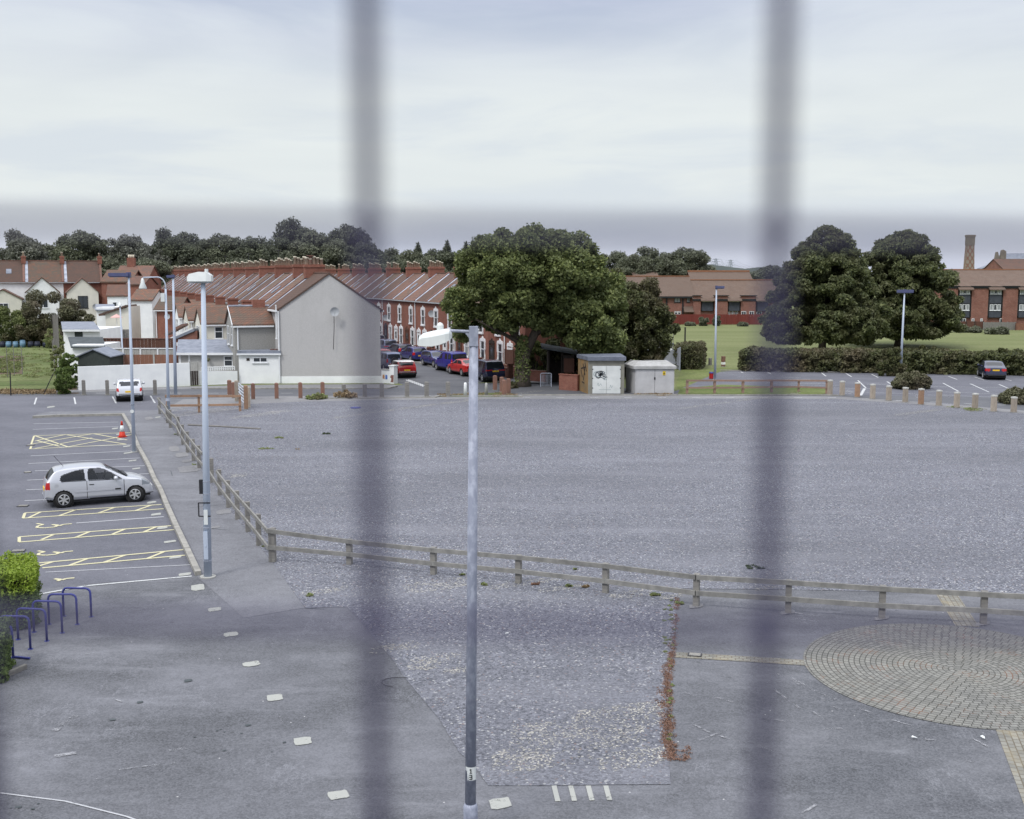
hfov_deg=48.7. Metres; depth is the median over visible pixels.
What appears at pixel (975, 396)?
timber bollard
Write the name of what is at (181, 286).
terraced house
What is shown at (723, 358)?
field post
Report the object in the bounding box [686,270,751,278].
brick flats
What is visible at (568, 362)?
door
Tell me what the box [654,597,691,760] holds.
rusty creeper
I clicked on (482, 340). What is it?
window
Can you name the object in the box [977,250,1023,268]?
church
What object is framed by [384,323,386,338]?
door
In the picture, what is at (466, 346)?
window
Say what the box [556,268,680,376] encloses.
dark feathery tree
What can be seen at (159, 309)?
wing house
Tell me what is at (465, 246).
conifer tree
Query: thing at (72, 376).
back yards
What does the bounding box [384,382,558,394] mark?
road apron
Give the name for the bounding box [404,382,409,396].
timber bollard
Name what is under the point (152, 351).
panel fence
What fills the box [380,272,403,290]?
brick house
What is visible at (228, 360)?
window
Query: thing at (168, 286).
terraced house
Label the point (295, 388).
gable kerb
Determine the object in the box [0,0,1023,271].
sky
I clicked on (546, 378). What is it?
guard rail
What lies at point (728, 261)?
power lines
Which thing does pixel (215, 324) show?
terraced house
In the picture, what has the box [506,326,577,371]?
brick house
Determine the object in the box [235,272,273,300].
terraced house
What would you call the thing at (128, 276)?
lamp post
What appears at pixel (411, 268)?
brick house
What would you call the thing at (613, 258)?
background tree
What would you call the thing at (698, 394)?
verge kerb
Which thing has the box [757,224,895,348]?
horse chestnut tree
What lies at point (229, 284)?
terraced house
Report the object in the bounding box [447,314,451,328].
window
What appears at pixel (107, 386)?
timber bollard
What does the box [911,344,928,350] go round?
hedge bush
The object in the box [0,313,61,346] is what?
bush
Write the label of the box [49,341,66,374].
bramble clump
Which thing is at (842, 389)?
timber bollard
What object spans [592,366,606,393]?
door
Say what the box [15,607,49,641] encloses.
cycle hoop
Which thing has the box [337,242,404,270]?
background tree
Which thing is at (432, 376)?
side street
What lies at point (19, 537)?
yellow hatching
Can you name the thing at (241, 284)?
terraced house
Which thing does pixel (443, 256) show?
background tree
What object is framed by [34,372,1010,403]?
car park lines
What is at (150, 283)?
red roofed house
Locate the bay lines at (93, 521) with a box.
[25,422,189,571]
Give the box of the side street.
[381,363,481,387]
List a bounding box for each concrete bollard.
[464,382,466,394]
[485,383,487,394]
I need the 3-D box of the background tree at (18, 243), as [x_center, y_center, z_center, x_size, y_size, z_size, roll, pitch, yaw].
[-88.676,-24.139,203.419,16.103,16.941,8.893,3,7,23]
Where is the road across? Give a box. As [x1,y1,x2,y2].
[0,388,1023,410]
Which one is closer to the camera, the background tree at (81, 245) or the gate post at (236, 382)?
the gate post at (236, 382)
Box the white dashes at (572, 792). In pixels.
[552,785,611,800]
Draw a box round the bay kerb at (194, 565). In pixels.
[122,413,200,575]
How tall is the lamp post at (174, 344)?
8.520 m
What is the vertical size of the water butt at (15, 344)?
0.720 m
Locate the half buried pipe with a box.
[188,424,260,428]
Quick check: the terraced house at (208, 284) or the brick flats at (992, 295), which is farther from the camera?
the brick flats at (992, 295)
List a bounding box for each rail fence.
[157,397,271,561]
[165,395,240,412]
[267,527,1023,623]
[686,380,827,393]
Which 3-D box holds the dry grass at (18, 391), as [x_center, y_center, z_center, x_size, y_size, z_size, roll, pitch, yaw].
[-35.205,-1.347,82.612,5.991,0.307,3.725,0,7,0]
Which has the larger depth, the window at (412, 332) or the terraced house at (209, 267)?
the terraced house at (209, 267)
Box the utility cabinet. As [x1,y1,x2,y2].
[624,360,676,393]
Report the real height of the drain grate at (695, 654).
0.011 m
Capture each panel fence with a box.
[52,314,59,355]
[103,338,172,354]
[113,348,172,363]
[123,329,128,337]
[123,354,172,364]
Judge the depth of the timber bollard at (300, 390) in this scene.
78.31 m
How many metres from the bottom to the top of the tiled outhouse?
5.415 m
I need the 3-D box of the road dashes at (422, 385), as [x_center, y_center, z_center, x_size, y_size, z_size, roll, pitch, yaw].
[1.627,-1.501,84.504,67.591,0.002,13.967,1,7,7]
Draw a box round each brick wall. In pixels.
[530,370,546,381]
[558,373,579,390]
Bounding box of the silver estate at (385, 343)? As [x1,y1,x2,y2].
[380,339,396,347]
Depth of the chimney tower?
286.59 m
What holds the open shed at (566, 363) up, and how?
on the road apron
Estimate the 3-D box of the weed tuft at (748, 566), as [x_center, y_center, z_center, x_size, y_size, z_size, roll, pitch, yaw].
[7.103,4.586,33.110,0.586,0.118,0.524,0,7,0]
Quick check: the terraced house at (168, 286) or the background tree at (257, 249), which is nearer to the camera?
the terraced house at (168, 286)
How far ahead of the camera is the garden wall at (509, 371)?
92.24 m
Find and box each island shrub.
[890,370,932,389]
[997,385,1023,404]
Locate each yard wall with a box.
[78,363,189,389]
[199,371,237,384]
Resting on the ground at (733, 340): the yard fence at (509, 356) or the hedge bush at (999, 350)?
the hedge bush at (999, 350)
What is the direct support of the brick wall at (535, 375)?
on the road apron
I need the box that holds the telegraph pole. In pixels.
[118,302,122,347]
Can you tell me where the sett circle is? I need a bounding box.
[803,640,1023,730]
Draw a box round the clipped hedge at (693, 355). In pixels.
[672,340,706,369]
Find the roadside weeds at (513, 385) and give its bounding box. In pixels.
[511,381,518,388]
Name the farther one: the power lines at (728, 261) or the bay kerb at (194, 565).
the power lines at (728, 261)
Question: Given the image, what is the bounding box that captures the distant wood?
[750,267,764,278]
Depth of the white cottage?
131.87 m
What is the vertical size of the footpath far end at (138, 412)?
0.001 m
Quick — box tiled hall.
[983,259,1023,268]
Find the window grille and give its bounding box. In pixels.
[0,0,1023,818]
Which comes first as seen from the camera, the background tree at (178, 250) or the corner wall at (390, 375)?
the corner wall at (390, 375)
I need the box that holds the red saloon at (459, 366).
[447,358,468,375]
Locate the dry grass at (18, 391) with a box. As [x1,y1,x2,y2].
[0,388,58,394]
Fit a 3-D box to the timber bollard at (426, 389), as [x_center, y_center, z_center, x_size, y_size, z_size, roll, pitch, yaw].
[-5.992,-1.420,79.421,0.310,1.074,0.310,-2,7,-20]
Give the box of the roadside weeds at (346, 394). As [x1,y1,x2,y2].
[333,389,357,397]
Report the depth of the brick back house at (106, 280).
159.31 m
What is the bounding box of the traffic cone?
[117,421,126,437]
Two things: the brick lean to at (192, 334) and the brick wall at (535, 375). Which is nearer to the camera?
the brick wall at (535, 375)
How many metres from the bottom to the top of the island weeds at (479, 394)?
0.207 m
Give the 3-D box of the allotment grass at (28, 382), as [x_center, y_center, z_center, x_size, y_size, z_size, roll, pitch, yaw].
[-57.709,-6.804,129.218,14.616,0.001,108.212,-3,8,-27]
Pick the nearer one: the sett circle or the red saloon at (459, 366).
the sett circle
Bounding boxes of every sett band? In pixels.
[937,595,976,623]
[996,730,1023,802]
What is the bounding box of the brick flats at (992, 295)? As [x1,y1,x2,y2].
[932,269,1023,325]
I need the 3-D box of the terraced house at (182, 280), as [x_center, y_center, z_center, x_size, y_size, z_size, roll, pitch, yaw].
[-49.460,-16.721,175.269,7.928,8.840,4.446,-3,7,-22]
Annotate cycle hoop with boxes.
[10,629,29,658]
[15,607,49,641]
[28,629,32,649]
[31,600,64,633]
[47,593,77,611]
[62,587,91,611]
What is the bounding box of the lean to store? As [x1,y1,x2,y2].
[68,337,120,375]
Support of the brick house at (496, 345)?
on the ground at (733, 340)
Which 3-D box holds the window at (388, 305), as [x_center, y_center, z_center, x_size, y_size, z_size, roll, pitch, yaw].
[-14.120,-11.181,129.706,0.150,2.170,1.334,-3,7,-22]
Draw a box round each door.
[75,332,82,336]
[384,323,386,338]
[394,324,397,340]
[405,326,408,343]
[417,328,420,344]
[457,338,461,350]
[489,338,494,358]
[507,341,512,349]
[564,358,573,372]
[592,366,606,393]
[606,366,620,393]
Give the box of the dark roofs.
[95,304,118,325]
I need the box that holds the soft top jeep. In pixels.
[381,351,400,368]
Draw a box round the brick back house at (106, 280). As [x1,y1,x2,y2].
[100,270,141,303]
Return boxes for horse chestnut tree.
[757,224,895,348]
[854,241,967,346]
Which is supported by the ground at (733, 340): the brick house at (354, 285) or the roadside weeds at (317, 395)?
the brick house at (354, 285)
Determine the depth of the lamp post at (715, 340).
91.64 m
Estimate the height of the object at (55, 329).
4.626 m
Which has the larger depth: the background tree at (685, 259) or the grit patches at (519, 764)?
the background tree at (685, 259)
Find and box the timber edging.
[8,664,26,675]
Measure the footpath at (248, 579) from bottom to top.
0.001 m
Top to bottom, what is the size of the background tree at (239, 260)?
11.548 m
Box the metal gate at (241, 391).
[238,383,243,402]
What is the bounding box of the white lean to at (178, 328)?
[164,323,194,337]
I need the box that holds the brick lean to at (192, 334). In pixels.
[176,328,198,362]
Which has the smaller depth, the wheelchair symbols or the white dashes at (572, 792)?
the white dashes at (572, 792)
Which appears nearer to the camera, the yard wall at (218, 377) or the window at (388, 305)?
the yard wall at (218, 377)
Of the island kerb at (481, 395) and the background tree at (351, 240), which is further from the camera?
the background tree at (351, 240)
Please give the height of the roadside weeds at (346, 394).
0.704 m
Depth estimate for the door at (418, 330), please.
119.54 m
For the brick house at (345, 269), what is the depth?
164.32 m
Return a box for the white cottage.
[106,285,130,305]
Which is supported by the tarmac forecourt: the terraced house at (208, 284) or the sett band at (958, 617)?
the sett band at (958, 617)
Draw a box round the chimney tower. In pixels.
[963,242,974,268]
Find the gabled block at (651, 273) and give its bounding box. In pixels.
[631,271,658,275]
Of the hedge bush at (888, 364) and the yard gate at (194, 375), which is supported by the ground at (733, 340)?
the hedge bush at (888, 364)
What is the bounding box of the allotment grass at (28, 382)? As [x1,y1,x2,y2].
[0,343,56,393]
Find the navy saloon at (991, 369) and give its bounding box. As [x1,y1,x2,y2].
[977,360,1006,379]
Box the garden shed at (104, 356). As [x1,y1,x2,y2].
[76,346,124,366]
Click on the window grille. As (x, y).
(374, 624)
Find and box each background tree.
[0,229,48,259]
[41,230,126,263]
[92,257,125,276]
[107,233,171,264]
[113,257,173,286]
[150,231,204,266]
[176,231,216,264]
[194,232,245,264]
[224,258,259,267]
[226,235,288,265]
[266,216,321,256]
[279,233,357,272]
[326,233,357,253]
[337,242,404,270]
[379,262,400,272]
[384,247,407,259]
[393,249,447,272]
[423,248,458,272]
[602,250,626,271]
[614,253,664,275]
[625,246,679,275]
[659,247,715,275]
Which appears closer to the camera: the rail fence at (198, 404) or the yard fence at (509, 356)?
the rail fence at (198, 404)
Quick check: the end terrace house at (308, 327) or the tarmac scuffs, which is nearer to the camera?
the tarmac scuffs
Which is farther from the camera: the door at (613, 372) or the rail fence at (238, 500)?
the door at (613, 372)
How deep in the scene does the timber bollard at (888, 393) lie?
76.86 m
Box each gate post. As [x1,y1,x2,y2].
[227,380,231,394]
[231,382,234,397]
[234,380,238,400]
[243,385,248,409]
[248,387,250,407]
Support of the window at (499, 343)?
in the brick house at (496, 345)
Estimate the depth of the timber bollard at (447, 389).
79.45 m
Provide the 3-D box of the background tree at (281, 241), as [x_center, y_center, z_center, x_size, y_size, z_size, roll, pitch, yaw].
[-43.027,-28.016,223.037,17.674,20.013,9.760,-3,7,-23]
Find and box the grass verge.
[678,385,824,393]
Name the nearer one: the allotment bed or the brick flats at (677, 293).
the allotment bed
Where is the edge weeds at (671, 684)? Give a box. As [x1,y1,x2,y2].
[662,599,673,740]
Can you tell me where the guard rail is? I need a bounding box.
[540,373,551,386]
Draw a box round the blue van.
[435,351,466,372]
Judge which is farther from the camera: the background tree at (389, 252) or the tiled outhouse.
the background tree at (389, 252)
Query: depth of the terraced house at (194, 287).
150.60 m
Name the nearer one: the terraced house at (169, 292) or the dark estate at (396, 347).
the dark estate at (396, 347)
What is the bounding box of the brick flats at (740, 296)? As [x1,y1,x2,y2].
[690,279,764,316]
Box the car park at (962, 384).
[674,371,1023,396]
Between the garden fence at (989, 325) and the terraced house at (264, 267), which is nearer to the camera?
the terraced house at (264, 267)
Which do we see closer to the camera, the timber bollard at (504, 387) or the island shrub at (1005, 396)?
the island shrub at (1005, 396)
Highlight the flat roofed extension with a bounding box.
[176,339,232,380]
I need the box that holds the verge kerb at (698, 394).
[522,394,837,395]
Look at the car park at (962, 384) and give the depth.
90.06 m
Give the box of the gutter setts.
[675,652,804,664]
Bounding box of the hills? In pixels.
[705,264,762,271]
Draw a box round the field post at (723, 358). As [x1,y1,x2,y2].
[721,356,725,366]
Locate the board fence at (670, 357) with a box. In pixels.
[664,347,680,369]
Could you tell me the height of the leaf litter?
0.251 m
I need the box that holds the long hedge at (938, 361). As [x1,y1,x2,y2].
[737,345,1023,375]
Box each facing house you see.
[0,252,25,328]
[24,252,64,317]
[63,252,101,323]
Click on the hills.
(718, 267)
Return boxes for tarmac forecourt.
[0,396,1023,818]
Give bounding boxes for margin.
[170,394,1023,413]
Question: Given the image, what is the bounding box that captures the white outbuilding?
[61,322,122,365]
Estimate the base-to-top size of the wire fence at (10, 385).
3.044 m
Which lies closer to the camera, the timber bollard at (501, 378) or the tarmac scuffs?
the tarmac scuffs
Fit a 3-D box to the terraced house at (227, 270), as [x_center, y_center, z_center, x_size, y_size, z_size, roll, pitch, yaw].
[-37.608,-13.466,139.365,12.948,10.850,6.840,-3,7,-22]
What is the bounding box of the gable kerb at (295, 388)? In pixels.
[191,386,397,388]
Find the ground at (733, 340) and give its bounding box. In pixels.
[53,306,1023,390]
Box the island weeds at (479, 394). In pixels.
[437,392,517,396]
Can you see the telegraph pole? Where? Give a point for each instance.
(119, 304)
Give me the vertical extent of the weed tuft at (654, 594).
0.122 m
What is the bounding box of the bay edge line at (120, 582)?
[41,576,190,593]
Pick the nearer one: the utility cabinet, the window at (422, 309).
the utility cabinet
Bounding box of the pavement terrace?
[408,359,545,382]
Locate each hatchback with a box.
[42,456,152,507]
[113,378,144,401]
[388,360,416,377]
[400,346,425,360]
[420,350,443,367]
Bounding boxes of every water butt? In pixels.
[0,341,5,347]
[5,341,11,347]
[12,341,18,347]
[20,340,25,347]
[28,341,33,347]
[34,341,39,347]
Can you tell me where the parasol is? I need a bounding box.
[110,314,122,320]
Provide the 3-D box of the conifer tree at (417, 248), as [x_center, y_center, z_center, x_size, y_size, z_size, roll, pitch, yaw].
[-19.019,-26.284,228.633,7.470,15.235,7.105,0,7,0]
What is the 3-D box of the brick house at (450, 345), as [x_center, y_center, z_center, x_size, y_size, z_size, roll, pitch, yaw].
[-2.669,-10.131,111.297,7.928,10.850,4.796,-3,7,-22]
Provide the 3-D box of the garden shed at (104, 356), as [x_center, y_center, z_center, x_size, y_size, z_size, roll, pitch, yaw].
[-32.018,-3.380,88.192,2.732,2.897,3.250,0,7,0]
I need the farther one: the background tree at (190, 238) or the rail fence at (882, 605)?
the background tree at (190, 238)
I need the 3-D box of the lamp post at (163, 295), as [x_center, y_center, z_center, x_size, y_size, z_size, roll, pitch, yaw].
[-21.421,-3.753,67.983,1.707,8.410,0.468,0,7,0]
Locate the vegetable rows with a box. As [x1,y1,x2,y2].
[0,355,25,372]
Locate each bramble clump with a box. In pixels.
[42,328,62,347]
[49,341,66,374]
[53,367,75,393]
[55,352,79,387]
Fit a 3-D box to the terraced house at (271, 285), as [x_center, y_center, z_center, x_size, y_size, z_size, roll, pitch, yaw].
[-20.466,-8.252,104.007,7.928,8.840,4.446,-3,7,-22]
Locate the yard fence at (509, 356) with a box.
[504,349,516,365]
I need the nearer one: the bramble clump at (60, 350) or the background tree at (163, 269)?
the bramble clump at (60, 350)
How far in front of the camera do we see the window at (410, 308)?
121.72 m
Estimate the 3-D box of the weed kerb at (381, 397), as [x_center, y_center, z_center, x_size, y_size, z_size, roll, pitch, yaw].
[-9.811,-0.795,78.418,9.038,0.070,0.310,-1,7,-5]
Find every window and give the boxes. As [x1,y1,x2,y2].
[224,356,232,365]
[252,357,268,362]
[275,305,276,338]
[385,340,395,344]
[387,302,390,321]
[388,323,391,338]
[397,303,401,322]
[399,324,402,342]
[408,304,412,324]
[410,326,414,345]
[420,305,424,325]
[433,306,437,327]
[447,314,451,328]
[449,338,453,350]
[464,342,468,357]
[478,326,483,333]
[479,336,485,358]
[487,362,502,368]
[497,338,502,361]
[674,298,680,302]
[986,362,1002,365]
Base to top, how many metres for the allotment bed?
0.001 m
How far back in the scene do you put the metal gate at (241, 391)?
75.19 m
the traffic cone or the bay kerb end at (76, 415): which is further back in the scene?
the bay kerb end at (76, 415)
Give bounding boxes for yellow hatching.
[18,432,184,567]
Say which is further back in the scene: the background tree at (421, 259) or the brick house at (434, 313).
the background tree at (421, 259)
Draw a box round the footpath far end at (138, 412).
[34,410,157,415]
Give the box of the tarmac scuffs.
[52,612,988,812]
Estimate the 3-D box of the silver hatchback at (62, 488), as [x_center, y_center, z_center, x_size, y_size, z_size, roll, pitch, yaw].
[-15.637,2.588,42.735,3.858,1.898,2.032,-3,8,-25]
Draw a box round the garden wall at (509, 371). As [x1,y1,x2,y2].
[504,363,513,378]
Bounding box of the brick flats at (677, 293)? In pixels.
[623,276,693,313]
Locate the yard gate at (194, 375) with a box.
[189,361,198,385]
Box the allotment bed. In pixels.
[0,356,23,374]
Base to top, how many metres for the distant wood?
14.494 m
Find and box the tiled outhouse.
[98,304,140,337]
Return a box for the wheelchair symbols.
[36,523,74,580]
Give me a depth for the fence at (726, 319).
194.51 m
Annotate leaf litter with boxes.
[636,392,671,395]
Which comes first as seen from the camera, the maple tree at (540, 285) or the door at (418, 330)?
the maple tree at (540, 285)
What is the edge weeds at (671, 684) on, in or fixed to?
on the gravel lot
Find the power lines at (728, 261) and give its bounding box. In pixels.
[710,259,752,267]
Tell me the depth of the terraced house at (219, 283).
134.71 m
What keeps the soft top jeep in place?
on the side street
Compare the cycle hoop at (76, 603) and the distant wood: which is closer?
the cycle hoop at (76, 603)
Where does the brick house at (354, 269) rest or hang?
on the ground at (733, 340)
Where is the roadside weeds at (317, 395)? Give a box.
[305,392,327,399]
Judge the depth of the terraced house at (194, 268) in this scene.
168.63 m
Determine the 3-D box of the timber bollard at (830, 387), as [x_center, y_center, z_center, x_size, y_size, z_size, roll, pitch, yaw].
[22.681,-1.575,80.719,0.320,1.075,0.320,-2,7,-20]
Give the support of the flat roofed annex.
on the back yards at (72, 376)
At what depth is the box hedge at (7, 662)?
23.90 m
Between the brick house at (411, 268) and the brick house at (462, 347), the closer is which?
the brick house at (462, 347)
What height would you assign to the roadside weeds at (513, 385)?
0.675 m
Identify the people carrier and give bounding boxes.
[468,359,504,381]
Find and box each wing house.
[131,289,161,342]
[153,297,190,337]
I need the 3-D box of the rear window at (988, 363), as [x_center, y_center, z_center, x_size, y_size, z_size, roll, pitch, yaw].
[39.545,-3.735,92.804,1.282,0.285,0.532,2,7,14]
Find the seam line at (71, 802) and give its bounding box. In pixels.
[3,793,134,818]
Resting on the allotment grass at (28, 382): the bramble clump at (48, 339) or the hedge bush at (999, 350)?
the bramble clump at (48, 339)
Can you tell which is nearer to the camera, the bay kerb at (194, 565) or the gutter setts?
the gutter setts
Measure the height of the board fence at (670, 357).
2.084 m
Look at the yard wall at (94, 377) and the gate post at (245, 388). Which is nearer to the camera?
the gate post at (245, 388)
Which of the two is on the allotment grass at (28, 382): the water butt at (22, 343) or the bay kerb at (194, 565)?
the water butt at (22, 343)
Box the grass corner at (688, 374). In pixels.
[676,368,737,387]
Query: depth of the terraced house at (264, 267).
113.69 m
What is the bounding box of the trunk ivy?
[514,334,531,381]
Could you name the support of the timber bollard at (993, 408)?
on the gravel lot
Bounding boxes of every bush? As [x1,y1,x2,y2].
[0,305,41,343]
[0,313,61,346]
[10,289,83,339]
[60,301,96,324]
[529,337,580,370]
[530,340,543,369]
[565,351,581,373]
[876,347,907,375]
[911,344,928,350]
[989,347,1015,356]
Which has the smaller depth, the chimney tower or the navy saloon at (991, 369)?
the navy saloon at (991, 369)
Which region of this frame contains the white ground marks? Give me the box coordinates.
[47,406,511,808]
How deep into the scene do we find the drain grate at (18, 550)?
35.03 m
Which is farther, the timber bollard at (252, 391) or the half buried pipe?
the timber bollard at (252, 391)
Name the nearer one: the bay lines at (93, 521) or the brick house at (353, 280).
the bay lines at (93, 521)
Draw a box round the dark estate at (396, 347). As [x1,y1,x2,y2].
[386,343,411,352]
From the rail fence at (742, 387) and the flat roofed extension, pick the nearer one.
the rail fence at (742, 387)
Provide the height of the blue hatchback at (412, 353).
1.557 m
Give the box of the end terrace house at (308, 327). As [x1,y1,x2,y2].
[224,255,383,382]
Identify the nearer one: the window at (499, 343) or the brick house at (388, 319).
the window at (499, 343)
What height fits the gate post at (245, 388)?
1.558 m
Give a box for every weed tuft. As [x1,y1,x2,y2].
[649,592,660,595]
[745,564,756,568]
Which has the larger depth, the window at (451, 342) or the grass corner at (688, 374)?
the window at (451, 342)
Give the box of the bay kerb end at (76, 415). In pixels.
[32,413,122,417]
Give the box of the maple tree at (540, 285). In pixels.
[439,236,629,386]
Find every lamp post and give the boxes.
[108,272,137,452]
[139,277,169,409]
[166,275,176,394]
[187,269,215,578]
[418,322,478,818]
[713,286,724,379]
[897,289,913,362]
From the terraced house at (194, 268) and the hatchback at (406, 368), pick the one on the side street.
the hatchback at (406, 368)
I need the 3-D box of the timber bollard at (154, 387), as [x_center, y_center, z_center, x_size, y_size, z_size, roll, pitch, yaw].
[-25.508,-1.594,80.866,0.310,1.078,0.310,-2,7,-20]
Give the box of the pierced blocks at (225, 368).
[201,366,234,370]
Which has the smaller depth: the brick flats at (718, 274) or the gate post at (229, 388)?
the gate post at (229, 388)
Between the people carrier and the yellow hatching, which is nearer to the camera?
the yellow hatching
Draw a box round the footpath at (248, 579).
[126,414,304,613]
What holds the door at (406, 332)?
in the brick house at (410, 317)
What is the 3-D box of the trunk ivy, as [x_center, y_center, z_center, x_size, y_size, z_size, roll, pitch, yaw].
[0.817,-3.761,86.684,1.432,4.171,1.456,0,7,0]
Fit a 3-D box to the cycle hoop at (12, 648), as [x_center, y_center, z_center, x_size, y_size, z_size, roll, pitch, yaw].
[-11.297,5.159,25.254,1.150,0.793,0.157,1,7,5]
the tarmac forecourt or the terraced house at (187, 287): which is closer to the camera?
the tarmac forecourt
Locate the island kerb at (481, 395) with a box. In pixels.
[434,395,522,397]
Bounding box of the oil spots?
[10,679,285,808]
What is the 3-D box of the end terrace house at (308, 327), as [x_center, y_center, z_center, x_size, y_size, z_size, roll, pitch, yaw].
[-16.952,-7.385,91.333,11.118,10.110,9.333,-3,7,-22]
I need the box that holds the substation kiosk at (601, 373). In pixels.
[577,353,625,393]
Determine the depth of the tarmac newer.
19.70 m
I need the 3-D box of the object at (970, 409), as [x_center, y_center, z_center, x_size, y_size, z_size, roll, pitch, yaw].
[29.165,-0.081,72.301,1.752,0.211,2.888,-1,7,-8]
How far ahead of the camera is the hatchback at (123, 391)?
76.36 m
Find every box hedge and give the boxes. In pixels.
[0,550,42,630]
[0,629,15,682]
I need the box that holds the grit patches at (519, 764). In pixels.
[165,390,969,773]
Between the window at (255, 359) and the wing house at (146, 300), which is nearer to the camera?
the window at (255, 359)
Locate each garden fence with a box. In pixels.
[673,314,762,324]
[960,321,983,328]
[983,322,1015,329]
[1015,323,1023,329]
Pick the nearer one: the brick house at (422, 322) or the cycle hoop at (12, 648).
the cycle hoop at (12, 648)
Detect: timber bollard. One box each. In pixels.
[82,380,85,394]
[105,380,109,394]
[153,380,157,394]
[251,383,254,399]
[274,383,278,398]
[298,382,302,398]
[320,382,324,393]
[381,383,383,396]
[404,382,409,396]
[424,382,428,396]
[446,382,450,396]
[493,375,496,389]
[499,377,503,391]
[502,380,505,394]
[506,378,510,392]
[827,380,832,394]
[839,381,844,395]
[854,382,860,397]
[869,384,875,398]
[886,386,891,400]
[902,387,908,401]
[918,388,924,404]
[936,390,942,405]
[954,392,960,407]
[972,393,978,408]
[990,395,997,411]
[1010,397,1017,412]
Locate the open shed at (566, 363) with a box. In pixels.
[541,343,577,384]
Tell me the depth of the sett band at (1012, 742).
20.26 m
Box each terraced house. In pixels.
[160,265,191,289]
[161,264,201,292]
[162,266,186,288]
[164,274,184,288]
[166,266,181,282]
[167,257,213,296]
[167,264,205,295]
[169,273,190,289]
[174,281,187,290]
[175,259,274,334]
[179,263,222,296]
[181,283,193,291]
[182,250,292,330]
[186,255,233,298]
[188,273,213,292]
[189,261,245,300]
[190,253,259,302]
[194,256,308,338]
[195,273,222,293]
[206,273,232,294]
[213,273,244,297]
[224,272,258,298]
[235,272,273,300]
[249,272,291,299]
[265,272,305,305]
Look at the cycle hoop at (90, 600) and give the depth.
28.28 m
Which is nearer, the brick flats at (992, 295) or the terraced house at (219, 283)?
the terraced house at (219, 283)
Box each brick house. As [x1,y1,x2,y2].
[325,264,335,272]
[335,264,349,277]
[338,273,349,280]
[342,258,357,283]
[346,275,357,286]
[350,264,381,288]
[380,261,421,334]
[380,262,400,282]
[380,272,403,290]
[381,272,425,338]
[391,254,444,342]
[402,272,449,345]
[413,266,455,349]
[426,278,458,349]
[442,306,455,350]
[456,338,468,357]
[471,302,487,358]
[488,331,505,363]
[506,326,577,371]
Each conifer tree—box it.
[413,241,423,255]
[442,240,453,272]
[462,240,467,248]
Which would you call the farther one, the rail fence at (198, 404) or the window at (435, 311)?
the window at (435, 311)
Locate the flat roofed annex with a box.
[236,349,280,382]
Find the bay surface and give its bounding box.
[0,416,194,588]
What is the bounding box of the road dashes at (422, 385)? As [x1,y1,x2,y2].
[406,379,901,400]
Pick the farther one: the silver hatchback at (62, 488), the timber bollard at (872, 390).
the timber bollard at (872, 390)
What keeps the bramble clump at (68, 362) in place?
on the alley path
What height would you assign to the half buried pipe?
0.097 m
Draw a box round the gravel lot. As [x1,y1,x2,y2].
[161,398,1023,784]
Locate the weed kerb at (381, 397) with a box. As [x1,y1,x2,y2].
[304,397,435,398]
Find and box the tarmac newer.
[800,666,1023,818]
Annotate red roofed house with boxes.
[118,255,161,288]
[126,276,158,295]
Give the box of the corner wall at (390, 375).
[381,365,398,383]
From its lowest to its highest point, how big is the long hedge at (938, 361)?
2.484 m
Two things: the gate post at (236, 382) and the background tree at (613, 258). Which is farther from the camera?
the background tree at (613, 258)
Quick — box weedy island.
[441,393,518,396]
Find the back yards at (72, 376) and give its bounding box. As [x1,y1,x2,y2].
[62,344,255,387]
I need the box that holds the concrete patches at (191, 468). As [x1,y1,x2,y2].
[145,417,989,623]
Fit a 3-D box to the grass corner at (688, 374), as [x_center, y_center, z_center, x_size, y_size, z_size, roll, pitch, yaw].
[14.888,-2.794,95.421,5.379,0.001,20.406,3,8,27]
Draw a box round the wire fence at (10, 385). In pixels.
[2,338,59,395]
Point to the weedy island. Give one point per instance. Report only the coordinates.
(484, 396)
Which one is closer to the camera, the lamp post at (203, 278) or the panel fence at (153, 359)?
the lamp post at (203, 278)

